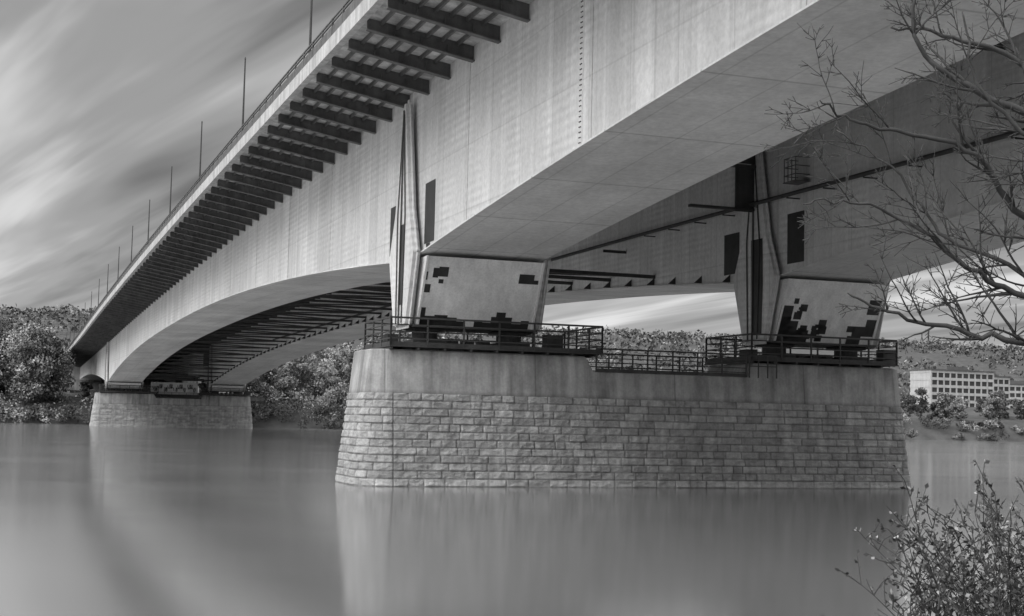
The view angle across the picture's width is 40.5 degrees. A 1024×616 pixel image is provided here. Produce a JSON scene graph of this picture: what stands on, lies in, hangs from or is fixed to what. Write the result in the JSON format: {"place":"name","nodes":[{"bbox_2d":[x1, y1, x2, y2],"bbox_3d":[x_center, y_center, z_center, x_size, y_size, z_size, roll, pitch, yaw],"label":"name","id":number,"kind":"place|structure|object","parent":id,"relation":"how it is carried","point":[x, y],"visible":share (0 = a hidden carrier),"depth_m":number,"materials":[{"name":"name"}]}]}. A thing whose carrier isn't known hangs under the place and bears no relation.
{"place":"outdoors","nodes":[
{"label":"outdoors","id":0,"kind":"place"},
{"bbox_2d":[0,423,1023,615],"bbox_3d":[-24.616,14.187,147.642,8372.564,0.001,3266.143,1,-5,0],"label":"river water","id":1,"kind":"structure","parent":0,"point":[131,521],"depth_m":35.19,"materials":[{"name":"grey liquid"}]},
{"bbox_2d":[89,382,252,428],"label":"bridge pier","id":2,"kind":"structure","parent":1,"relation":"in","point":[112,407],"depth_m":246.54,"materials":[{"name":"stone"}]},
{"bbox_2d":[64,0,1023,394],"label":"girder bridge","id":3,"kind":"structure","parent":2,"relation":"on","point":[508,160],"depth_m":60.72,"materials":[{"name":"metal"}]},
{"bbox_2d":[131,226,132,260],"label":"lamp post","id":4,"kind":"object","parent":3,"relation":"on","point":[132,242],"visible":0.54,"depth_m":155.93,"materials":[{"name":"metal"}]},
{"bbox_2d":[147,199,149,240],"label":"lamp post","id":5,"kind":"object","parent":3,"relation":"on","point":[148,220],"visible":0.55,"depth_m":137.61,"materials":[{"name":"metal"}]},
{"bbox_2d":[169,166,171,212],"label":"lamp post","id":6,"kind":"object","parent":3,"relation":"on","point":[170,191],"visible":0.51,"depth_m":119.34,"materials":[{"name":"metal"}]},
{"bbox_2d":[199,121,202,179],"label":"lamp post","id":7,"kind":"object","parent":3,"relation":"on","point":[200,151],"visible":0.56,"depth_m":101.07,"materials":[{"name":"metal"}]},
{"bbox_2d":[242,57,245,124],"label":"lamp post","id":8,"kind":"object","parent":3,"relation":"on","point":[243,92],"visible":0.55,"depth_m":82.80,"materials":[{"name":"metal"}]},
{"bbox_2d":[308,0,312,53],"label":"lamp post","id":9,"kind":"object","parent":3,"relation":"on","point":[310,27],"visible":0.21,"depth_m":64.44,"materials":[{"name":"metal"}]},
{"bbox_2d":[335,316,911,488],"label":"bridge pier","id":10,"kind":"structure","parent":1,"relation":"in","point":[427,407],"depth_m":62.87,"materials":[{"name":"stone"}]},
{"bbox_2d":[0,313,1023,441],"bbox_3d":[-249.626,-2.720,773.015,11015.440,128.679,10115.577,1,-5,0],"label":"ground","id":11,"kind":"structure","parent":0,"point":[928,432],"depth_m":439.56,"materials":[{"name":"grey plant"}]},
{"bbox_2d":[0,313,76,423],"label":"riverside trees","id":12,"kind":"object","parent":11,"relation":"on","point":[32,363],"visible":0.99,"depth_m":273.23,"materials":[{"name":"grey plant"}]},
{"bbox_2d":[41,378,271,424],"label":"undergrowth","id":13,"kind":"object","parent":11,"relation":"on","point":[86,386],"visible":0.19,"depth_m":276.14,"materials":[{"name":"grey plant"}]},
{"bbox_2d":[229,335,459,428],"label":"riverside trees","id":14,"kind":"object","parent":11,"relation":"on","point":[271,385],"visible":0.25,"depth_m":294.86,"materials":[{"name":"grey plant"}]},
{"bbox_2d":[0,304,1023,399],"bbox_3d":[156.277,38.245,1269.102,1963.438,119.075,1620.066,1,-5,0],"label":"hill forest","id":15,"kind":"object","parent":11,"relation":"on","point":[672,338],"visible":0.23,"depth_m":1430.44,"materials":[{"name":"grey plant"}]},
{"bbox_2d":[329,370,1023,416],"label":"woodland","id":16,"kind":"object","parent":11,"relation":"on","point":[907,403],"visible":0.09,"depth_m":415.86,"materials":[{"name":"grey plant"}]},
{"bbox_2d":[760,0,1023,357],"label":"bare tree","id":17,"kind":"object","parent":11,"relation":"on","point":[1001,106],"visible":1,"depth_m":10.09,"materials":[{"name":"grey plant"}]},
{"bbox_2d":[821,459,1023,615],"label":"leafy bush","id":18,"kind":"object","parent":11,"relation":"on","point":[990,598],"visible":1,"depth_m":10.06,"materials":[{"name":"grey plant"}]},
{"bbox_2d":[932,373,992,406],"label":"window frames","id":19,"kind":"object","parent":11,"relation":"on","point":[959,383],"visible":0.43,"depth_m":606.20,"materials":[{"name":"black glass"}]},
{"bbox_2d":[910,370,993,406],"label":"wall bands","id":20,"kind":"object","parent":19,"relation":"on","point":[921,378],"depth_m":605.92,"materials":[{"name":"white concrete"}]},
{"bbox_2d":[911,366,994,371],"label":"roof","id":21,"kind":"structure","parent":19,"relation":"on","point":[953,368],"depth_m":608.93,"materials":[{"name":"grey"}]},
{"bbox_2d":[902,387,1023,440],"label":"riverside trees","id":22,"kind":"object","parent":11,"relation":"on","point":[996,408],"visible":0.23,"depth_m":355.42,"materials":[{"name":"grey plant"}]},
{"bbox_2d":[994,379,1008,409],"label":"window frames","id":23,"kind":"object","parent":11,"relation":"on","point":[1001,388],"visible":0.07,"depth_m":629.29,"materials":[{"name":"black glass"}]},
{"bbox_2d":[994,377,1009,407],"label":"wall bands","id":24,"kind":"object","parent":23,"relation":"on","point":[998,385],"depth_m":629.45,"materials":[{"name":"white concrete"}]},
{"bbox_2d":[1010,387,1023,407],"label":"window frames","id":25,"kind":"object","parent":11,"relation":"on","point":[1013,389],"depth_m":701.23,"materials":[{"name":"black glass"}]},
{"bbox_2d":[1010,384,1023,405],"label":"wall bands","id":26,"kind":"object","parent":25,"relation":"on","point":[1015,392],"depth_m":700.97,"materials":[{"name":"white concrete"}]},
{"bbox_2d":[1010,381,1023,384],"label":"roof","id":27,"kind":"structure","parent":25,"relation":"on","point":[1017,382],"depth_m":705.06,"materials":[{"name":"grey"}]},
{"bbox_2d":[0,0,1023,348],"label":"sky","id":28,"kind":"structure","parent":0,"point":[100,99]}
]}

